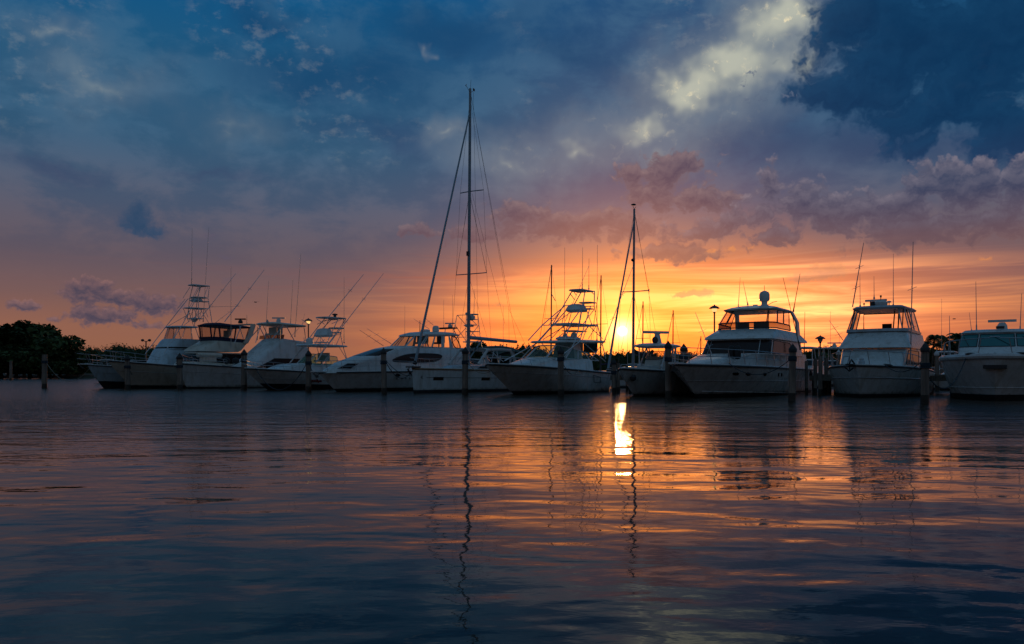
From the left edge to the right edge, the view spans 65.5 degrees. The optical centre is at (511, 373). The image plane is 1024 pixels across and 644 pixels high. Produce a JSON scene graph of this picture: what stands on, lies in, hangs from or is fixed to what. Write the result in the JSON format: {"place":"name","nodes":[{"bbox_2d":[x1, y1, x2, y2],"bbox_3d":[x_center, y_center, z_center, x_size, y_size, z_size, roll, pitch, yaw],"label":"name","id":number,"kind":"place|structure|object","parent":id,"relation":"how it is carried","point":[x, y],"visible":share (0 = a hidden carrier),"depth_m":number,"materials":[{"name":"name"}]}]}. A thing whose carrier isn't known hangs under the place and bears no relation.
{"place":"outdoors","nodes":[
{"label":"outdoors","id":0,"kind":"place"},
{"bbox_2d":[0,373,94,377],"bbox_3d":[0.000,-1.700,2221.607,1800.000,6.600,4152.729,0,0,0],"label":"ground","id":1,"kind":"structure","parent":0,"point":[65,376],"depth_m":209.70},
{"bbox_2d":[0,346,35,376],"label":"tree","id":2,"kind":"object","parent":1,"relation":"on","point":[15,349],"visible":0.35,"depth_m":201.01,"materials":[{"name":"green plant"}]},
{"bbox_2d":[0,320,42,376],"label":"tree","id":3,"kind":"object","parent":1,"relation":"on","point":[24,334],"visible":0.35,"depth_m":204.08,"materials":[{"name":"green plant"}]},
{"bbox_2d":[0,323,49,377],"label":"tree","id":4,"kind":"object","parent":1,"relation":"on","point":[5,330],"visible":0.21,"depth_m":203.03,"materials":[{"name":"green plant"}]},
{"bbox_2d":[0,350,54,376],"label":"tree","id":5,"kind":"object","parent":1,"relation":"on","point":[22,367],"visible":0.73,"depth_m":198.36,"materials":[{"name":"green plant"}]},
{"bbox_2d":[0,323,62,375],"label":"tree","id":6,"kind":"object","parent":1,"relation":"on","point":[43,330],"visible":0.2,"depth_m":210.78,"materials":[{"name":"green plant"}]},
{"bbox_2d":[22,351,52,375],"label":"tree","id":7,"kind":"object","parent":1,"relation":"on","point":[37,373],"visible":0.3,"depth_m":200.13,"materials":[{"name":"green plant"}]},
{"bbox_2d":[18,335,85,377],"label":"tree","id":8,"kind":"object","parent":1,"relation":"on","point":[61,346],"visible":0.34,"depth_m":202.47,"materials":[{"name":"green plant"}]},
{"bbox_2d":[38,356,73,375],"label":"tree","id":9,"kind":"object","parent":1,"relation":"on","point":[55,359],"visible":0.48,"depth_m":201.67,"materials":[{"name":"green plant"}]},
{"bbox_2d":[47,360,85,375],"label":"tree","id":10,"kind":"object","parent":1,"relation":"on","point":[64,368],"visible":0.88,"depth_m":200.63,"materials":[{"name":"green plant"}]},
{"bbox_2d":[70,358,89,375],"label":"tree","id":11,"kind":"object","parent":1,"relation":"on","point":[83,371],"visible":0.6,"depth_m":205.59,"materials":[{"name":"green plant"}]},
{"bbox_2d":[61,351,102,373],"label":"tree","id":12,"kind":"object","parent":1,"relation":"on","point":[83,355],"visible":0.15,"depth_m":212.58,"materials":[{"name":"green plant"}]},
{"bbox_2d":[80,343,156,373],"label":"woodland","id":13,"kind":"object","parent":1,"relation":"on","point":[130,350],"visible":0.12,"depth_m":296.61,"materials":[{"name":"green plant"}]},
{"bbox_2d":[141,339,150,359],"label":"floodlight mast","id":14,"kind":"object","parent":1,"relation":"on","point":[142,340],"visible":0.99,"depth_m":149.92,"materials":[{"name":"grey metal"}]},
{"bbox_2d":[475,343,552,358],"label":"woodland","id":15,"kind":"object","parent":1,"relation":"on","point":[522,347],"visible":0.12,"depth_m":296.72,"materials":[{"name":"green plant"}]},
{"bbox_2d":[582,349,701,370],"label":"woodland","id":16,"kind":"object","parent":1,"relation":"on","point":[622,357],"visible":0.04,"depth_m":326.40,"materials":[{"name":"green plant"}]},
{"bbox_2d":[802,350,841,359],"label":"tree","id":17,"kind":"object","parent":1,"relation":"on","point":[808,355],"visible":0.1,"depth_m":147.88,"materials":[{"name":"green plant"}]},
{"bbox_2d":[813,347,841,354],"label":"tree","id":18,"kind":"object","parent":1,"relation":"on","point":[832,351],"visible":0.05,"depth_m":149.92,"materials":[{"name":"green plant"}]},
{"bbox_2d":[470,342,494,358],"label":"tree","id":19,"kind":"object","parent":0,"point":[477,355],"visible":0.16,"depth_m":118.13,"materials":[{"name":"green plant"}]},
{"bbox_2d":[0,378,1023,643],"bbox_3d":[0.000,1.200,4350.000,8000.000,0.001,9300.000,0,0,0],"label":"water","id":20,"kind":"structure","parent":0,"point":[226,516],"depth_m":6.64,"materials":[{"name":"blue liquid"}]},
{"bbox_2d":[9,361,11,379],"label":"mooring piling","id":21,"kind":"object","parent":20,"relation":"in","point":[10,370],"visible":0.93,"depth_m":144.79,"materials":[{"name":"brown wood"}]},
{"bbox_2d":[41,354,47,387],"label":"mooring piling","id":22,"kind":"object","parent":20,"relation":"in","point":[44,361],"visible":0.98,"depth_m":65.60,"materials":[{"name":"brown wood"}]},
{"bbox_2d":[93,360,145,364],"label":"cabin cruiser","id":23,"kind":"object","parent":20,"relation":"on","point":[131,360],"visible":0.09,"depth_m":103.88,"materials":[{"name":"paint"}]},
{"bbox_2d":[124,355,130,388],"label":"mooring piling","id":24,"kind":"object","parent":20,"relation":"in","point":[127,366],"visible":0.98,"depth_m":61.23,"materials":[{"name":"brown wood"}]},
{"bbox_2d":[77,230,233,387],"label":"sport fishing boat","id":25,"kind":"object","parent":20,"relation":"on","point":[166,351],"visible":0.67,"depth_m":69.72,"materials":[{"name":"paint"}]},
{"bbox_2d":[176,353,182,388],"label":"mooring piling","id":26,"kind":"object","parent":20,"relation":"in","point":[179,365],"visible":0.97,"depth_m":60.29,"materials":[{"name":"brown wood"}]},
{"bbox_2d":[99,270,263,388],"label":"motor yacht","id":27,"kind":"object","parent":20,"relation":"on","point":[143,375],"visible":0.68,"depth_m":67.69,"materials":[{"name":"paint"}]},
{"bbox_2d":[176,257,307,388],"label":"sport fishing boat","id":28,"kind":"object","parent":20,"relation":"on","point":[273,345],"visible":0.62,"depth_m":66.96,"materials":[{"name":"paint"}]},
{"bbox_2d":[223,356,229,363],"bbox_3d":[-23.162,-1.131,64.621,0.580,0.742,0.565,0,0,0],"label":"fender","id":29,"kind":"object","parent":28,"relation":"on","point":[227,360],"visible":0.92,"depth_m":64.44,"materials":[{"name":"black rubber"}]},
{"bbox_2d":[232,357,238,363],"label":"fender","id":30,"kind":"object","parent":28,"relation":"on","point":[235,360],"visible":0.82,"depth_m":65.19,"materials":[{"name":"black rubber"}]},
{"bbox_2d":[241,349,247,389],"bbox_3d":[-19.952,0.184,59.294,0.498,4.032,0.510,0,0,-18],"label":"mooring piling","id":31,"kind":"object","parent":20,"relation":"in","point":[244,353],"visible":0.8,"depth_m":59.12,"materials":[{"name":"brown wood"}]},
{"bbox_2d":[305,350,311,391],"bbox_3d":[-13.376,0.317,52.340,0.446,3.765,0.457,0,0,38],"label":"mooring piling","id":32,"kind":"object","parent":20,"relation":"in","point":[308,361],"visible":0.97,"depth_m":52.18,"materials":[{"name":"brown wood"}]},
{"bbox_2d":[255,365,305,389],"bbox_3d":[-15.849,0.111,54.589,6.718,2.034,0.048,0,0,42],"label":"mooring line","id":33,"kind":"object","parent":32,"relation":"attached to","point":[284,388],"visible":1,"depth_m":54.45,"materials":[{"name":"fabric"}]},
{"bbox_2d":[242,274,382,389],"bbox_3d":[-15.582,-3.437,62.258,4.112,10.073,13.617,0,0,31],"label":"express fishing boat","id":34,"kind":"object","parent":20,"relation":"on","point":[281,376],"visible":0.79,"depth_m":59.91,"materials":[{"name":"paint"}]},
{"bbox_2d":[380,347,386,393],"bbox_3d":[-7.608,0.324,47.200,0.407,3.753,0.398,0,0,0],"label":"mooring piling","id":35,"kind":"object","parent":20,"relation":"in","point":[383,360],"visible":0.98,"depth_m":47.06,"materials":[{"name":"brown wood"}]},
{"bbox_2d":[310,319,463,391],"bbox_3d":[-8.811,-1.688,56.991,4.611,6.575,14.757,0,0,32],"label":"cabin cruiser","id":36,"kind":"object","parent":20,"relation":"on","point":[359,372],"visible":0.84,"depth_m":55.20,"materials":[{"name":"paint"}]},
{"bbox_2d":[421,336,434,347],"bbox_3d":[-6.182,-2.379,58.851,0.255,0.983,1.685,0,0,32],"label":"saloon window","id":37,"kind":"structure","parent":36,"relation":"in","point":[427,336],"depth_m":58.77,"materials":[{"name":"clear glass"}]},
{"bbox_2d":[419,295,485,364],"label":"sport boat","id":38,"kind":"object","parent":20,"relation":"on","point":[475,361],"visible":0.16,"depth_m":78.64,"materials":[{"name":"paint"}]},
{"bbox_2d":[462,347,468,394],"bbox_3d":[-2.668,0.330,45.424,0.434,3.740,0.424,0,0,-22],"label":"mooring piling","id":39,"kind":"object","parent":20,"relation":"in","point":[465,360],"visible":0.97,"depth_m":45.27,"materials":[{"name":"brown wood"}]},
{"bbox_2d":[406,84,527,392],"bbox_3d":[-2.708,-9.142,54.011,4.215,21.483,13.984,0,0,31],"label":"sailing yacht","id":40,"kind":"object","parent":20,"relation":"on","point":[446,379],"visible":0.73,"depth_m":52.45,"materials":[{"name":"paint"}]},
{"bbox_2d":[452,292,482,353],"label":"sport fishing boat","id":41,"kind":"object","parent":20,"relation":"on","point":[471,325],"visible":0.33,"depth_m":97.97,"materials":[{"name":"paint"}]},
{"bbox_2d":[470,344,524,364],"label":"cabin cruiser","id":42,"kind":"object","parent":20,"relation":"on","point":[503,353],"visible":0.12,"depth_m":68.28,"materials":[{"name":"paint"}]},
{"bbox_2d":[537,265,559,356],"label":"sailing boat","id":43,"kind":"object","parent":20,"relation":"on","point":[551,273],"visible":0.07,"depth_m":92.51,"materials":[{"name":"paint"}]},
{"bbox_2d":[485,245,632,393],"bbox_3d":[2.968,-3.507,50.673,4.512,10.214,16.715,0,0,31],"label":"express fishing boat","id":44,"kind":"object","parent":20,"relation":"on","point":[532,375],"visible":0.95,"depth_m":49.15,"materials":[{"name":"paint"}]},
{"bbox_2d":[557,347,564,395],"bbox_3d":[2.606,0.379,42.538,0.400,3.642,0.410,0,0,-14],"label":"mooring piling","id":45,"kind":"object","parent":20,"relation":"in","point":[560,357],"visible":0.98,"depth_m":42.40,"materials":[{"name":"brown wood"}]},
{"bbox_2d":[591,275,611,371],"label":"sailing boat","id":46,"kind":"object","parent":20,"relation":"on","point":[600,286],"visible":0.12,"depth_m":94.54,"materials":[{"name":"paint"}]},
{"bbox_2d":[611,359,616,393],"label":"mooring piling","id":47,"kind":"object","parent":20,"relation":"in","point":[613,374],"visible":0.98,"depth_m":47.09,"materials":[{"name":"brown wood"}]},
{"bbox_2d":[617,363,619,392],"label":"mooring piling","id":48,"kind":"object","parent":20,"relation":"in","point":[618,380],"visible":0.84,"depth_m":50.05,"materials":[{"name":"brown wood"}]},
{"bbox_2d":[610,375,631,392],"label":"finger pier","id":49,"kind":"structure","parent":20,"relation":"on","point":[621,378],"depth_m":50.64,"materials":[{"name":"brown wood"}]},
{"bbox_2d":[610,347,643,367],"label":"sport boat","id":50,"kind":"object","parent":20,"relation":"on","point":[627,361],"visible":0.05,"depth_m":89.33,"materials":[{"name":"paint"}]},
{"bbox_2d":[606,204,659,387],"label":"sailing yacht","id":51,"kind":"object","parent":20,"relation":"on","point":[635,352],"visible":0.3,"depth_m":69.56,"materials":[{"name":"paint"}]},
{"bbox_2d":[631,301,649,363],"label":"sailing boat","id":52,"kind":"object","parent":20,"relation":"on","point":[642,311],"visible":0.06,"depth_m":97.55,"materials":[{"name":"paint"}]},
{"bbox_2d":[617,331,693,395],"bbox_3d":[8.528,-0.415,45.266,3.414,4.030,10.871,0,0,33],"label":"console boat","id":53,"kind":"object","parent":20,"relation":"on","point":[647,378],"visible":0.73,"depth_m":42.69,"materials":[{"name":"paint"}]},
{"bbox_2d":[664,341,671,397],"bbox_3d":[7.737,0.284,39.433,0.384,3.833,0.393,0,0,25],"label":"mooring piling","id":54,"kind":"object","parent":20,"relation":"in","point":[668,381],"visible":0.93,"depth_m":39.32,"materials":[{"name":"brown wood"}]},
{"bbox_2d":[666,310,680,361],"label":"sailing boat","id":55,"kind":"object","parent":20,"relation":"on","point":[672,330],"visible":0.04,"depth_m":100.54,"materials":[{"name":"paint"}]},
{"bbox_2d":[680,344,687,362],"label":"mooring piling","id":56,"kind":"object","parent":20,"relation":"in","point":[683,350],"visible":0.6,"depth_m":46.15,"materials":[{"name":"brown wood"}]},
{"bbox_2d":[668,276,812,397],"bbox_3d":[12.582,-2.215,44.930,5.210,7.631,18.953,0,0,33],"label":"flybridge yacht","id":57,"kind":"object","parent":20,"relation":"on","point":[710,371],"visible":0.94,"depth_m":44.17,"materials":[{"name":"paint"}]},
{"bbox_2d":[728,342,733,358],"bbox_3d":[11.338,-1.182,41.175,0.340,0.902,0.332,0,0,0],"label":"fender","id":58,"kind":"object","parent":57,"relation":"hanging from","point":[731,353],"visible":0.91,"depth_m":41.03,"materials":[{"name":"black rubber"}]},
{"bbox_2d":[734,344,740,358],"bbox_3d":[11.619,-1.178,40.992,0.340,0.902,0.332,0,0,0],"label":"fender","id":59,"kind":"object","parent":57,"relation":"hanging from","point":[737,353],"visible":0.92,"depth_m":40.86,"materials":[{"name":"black rubber"}]},
{"bbox_2d":[788,343,796,400],"bbox_3d":[12.283,0.439,34.858,0.375,3.522,0.388,0,0,-32],"label":"mooring piling","id":60,"kind":"object","parent":20,"relation":"in","point":[792,356],"visible":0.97,"depth_m":34.74,"materials":[{"name":"brown wood"}]},
{"bbox_2d":[729,361,787,374],"bbox_3d":[11.477,-0.324,37.049,0.036,0.775,4.617,0,0,-20],"label":"mooring line","id":61,"kind":"object","parent":60,"relation":"attached to","point":[758,374],"visible":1,"depth_m":37.10,"materials":[{"name":"fabric"}]},
{"bbox_2d":[805,361,807,393],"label":"mooring piling","id":62,"kind":"object","parent":20,"relation":"in","point":[806,377],"visible":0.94,"depth_m":46.20,"materials":[{"name":"brown wood"}]},
{"bbox_2d":[801,346,823,387],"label":"console boat","id":63,"kind":"object","parent":20,"relation":"on","point":[810,363],"visible":0.11,"depth_m":66.01,"materials":[{"name":"paint"}]},
{"bbox_2d":[813,358,816,393],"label":"mooring piling","id":64,"kind":"object","parent":20,"relation":"in","point":[815,376],"visible":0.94,"depth_m":46.20,"materials":[{"name":"brown wood"}]},
{"bbox_2d":[818,356,822,395],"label":"mooring piling","id":65,"kind":"object","parent":20,"relation":"in","point":[820,375],"visible":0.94,"depth_m":42.92,"materials":[{"name":"brown wood"}]},
{"bbox_2d":[809,375,835,393],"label":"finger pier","id":66,"kind":"structure","parent":20,"relation":"on","point":[827,378],"depth_m":46.87,"materials":[{"name":"brown wood"}]},
{"bbox_2d":[823,358,827,392],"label":"mooring piling","id":67,"kind":"object","parent":20,"relation":"in","point":[825,388],"visible":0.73,"depth_m":48.04,"materials":[{"name":"brown wood"}]},
{"bbox_2d":[822,311,843,385],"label":"sport boat","id":68,"kind":"object","parent":20,"relation":"on","point":[833,347],"visible":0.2,"depth_m":76.76,"materials":[{"name":"paint"}]},
{"bbox_2d":[836,349,840,363],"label":"mooring piling","id":69,"kind":"object","parent":20,"relation":"in","point":[838,358],"visible":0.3,"depth_m":55.85,"materials":[{"name":"brown wood"}]},
{"bbox_2d":[828,243,935,396],"bbox_3d":[20.478,-2.951,44.949,5.300,9.103,13.903,0,0,34],"label":"convertible yacht","id":70,"kind":"object","parent":20,"relation":"on","point":[861,369],"visible":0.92,"depth_m":42.61,"materials":[{"name":"paint"}]},
{"bbox_2d":[920,342,930,403],"bbox_3d":[16.507,0.473,31.816,0.381,3.454,0.390,0,0,15],"label":"mooring piling","id":71,"kind":"object","parent":20,"relation":"in","point":[925,364],"visible":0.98,"depth_m":31.70,"materials":[{"name":"brown wood"}]},
{"bbox_2d":[885,362,920,371],"bbox_3d":[17.617,-0.352,35.888,0.040,0.581,8.396,0,0,15],"label":"mooring line","id":72,"kind":"object","parent":71,"relation":"attached to","point":[904,371],"visible":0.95,"depth_m":35.47,"materials":[{"name":"fabric"}]},
{"bbox_2d":[929,358,965,388],"bbox_3d":[18.550,-0.066,33.961,0.052,1.433,5.901,0,0,44],"label":"mooring line","id":73,"kind":"object","parent":71,"relation":"attached to","point":[953,381],"visible":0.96,"depth_m":34.33,"materials":[{"name":"fabric"}]},
{"bbox_2d":[934,350,939,390],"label":"mooring piling","id":74,"kind":"object","parent":20,"relation":"in","point":[936,354],"visible":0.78,"depth_m":54.89,"materials":[{"name":"brown wood"}]},
{"bbox_2d":[929,375,951,394],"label":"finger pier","id":75,"kind":"structure","parent":20,"relation":"in","point":[938,377],"depth_m":45.03,"materials":[{"name":"brown wood"}]},
{"bbox_2d":[931,367,949,389],"bbox_3d":[32.719,0.304,56.561,7.525,2.591,2.714,0,0,28],"label":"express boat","id":76,"kind":"object","parent":20,"relation":"on","point":[943,384],"visible":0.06,"depth_m":56.80,"materials":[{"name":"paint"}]},
{"bbox_2d":[940,355,943,373],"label":"mooring piling","id":77,"kind":"object","parent":20,"relation":"in","point":[941,371],"visible":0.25,"depth_m":59.89,"materials":[{"name":"brown wood"}]},
{"bbox_2d":[931,316,957,373],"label":"console boat","id":78,"kind":"object","parent":20,"relation":"on","point":[954,352],"visible":0.13,"depth_m":72.10,"materials":[{"name":"paint"}]},
{"bbox_2d":[938,293,1023,399],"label":"cabin cruiser","id":79,"kind":"object","parent":20,"relation":"on","point":[993,368],"visible":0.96,"depth_m":36.56,"materials":[{"name":"paint"}]},
{"bbox_2d":[0,0,1023,363],"label":"sky","id":80,"kind":"structure","parent":0,"point":[756,144],"materials":[{"name":"blue"}]},
{"bbox_2d":[604,359,623,370],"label":"tree","id":81,"kind":"object","parent":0,"point":[616,360],"visible":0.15,"depth_m":159.11,"materials":[{"name":"green plant"}]},
{"bbox_2d":[924,334,946,369],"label":"palm tree","id":82,"kind":"object","parent":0,"point":[932,337],"visible":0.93,"depth_m":117.93,"materials":[{"name":"green plant"}]},
{"bbox_2d":[930,343,943,350],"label":"palm tree","id":83,"kind":"object","parent":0,"point":[937,344],"visible":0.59,"depth_m":123.54,"materials":[{"name":"green plant"}]},
{"bbox_2d":[929,350,951,370],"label":"tree","id":84,"kind":"object","parent":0,"point":[930,355],"visible":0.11,"depth_m":125.95,"materials":[{"name":"green plant"}]},
{"bbox_2d":[935,335,954,354],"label":"palm tree","id":85,"kind":"object","parent":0,"point":[943,339],"visible":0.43,"depth_m":121.83,"materials":[{"name":"green plant"}]},
{"bbox_2d":[942,340,955,349],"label":"palm tree","id":86,"kind":"object","parent":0,"point":[954,345],"visible":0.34,"depth_m":125.51,"materials":[{"name":"green plant"}]},
{"bbox_2d":[946,344,957,354],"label":"tree","id":87,"kind":"object","parent":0,"point":[952,348],"visible":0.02,"depth_m":127.45,"materials":[{"name":"green plant"}]},
{"bbox_2d":[946,333,960,351],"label":"palm tree","id":88,"kind":"object","parent":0,"point":[957,336],"visible":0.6,"depth_m":119.56,"materials":[{"name":"green plant"}]},
{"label":"dock","id":89,"kind":"object","parent":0,"visible":0},
{"bbox_2d":[304,318,311,349],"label":"dock lamp","id":90,"kind":"object","parent":89,"relation":"on","point":[308,320],"visible":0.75,"depth_m":71.90,"materials":[{"name":"grey metal"}]},
{"bbox_2d":[709,305,719,331],"bbox_3d":[14.237,-2.394,56.000,0.760,4.927,0.760,0,0,0],"label":"dock lamp","id":91,"kind":"object","parent":89,"relation":"on","point":[714,308],"visible":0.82,"depth_m":55.88,"materials":[{"name":"grey metal"}]},
{"bbox_2d":[815,335,825,355],"bbox_3d":[23.228,-1.416,60.000,0.760,2.971,0.760,0,0,0],"label":"dock lamp","id":92,"kind":"object","parent":89,"relation":"on","point":[820,338],"visible":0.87,"depth_m":59.92,"materials":[{"name":"grey metal"}]}
]}

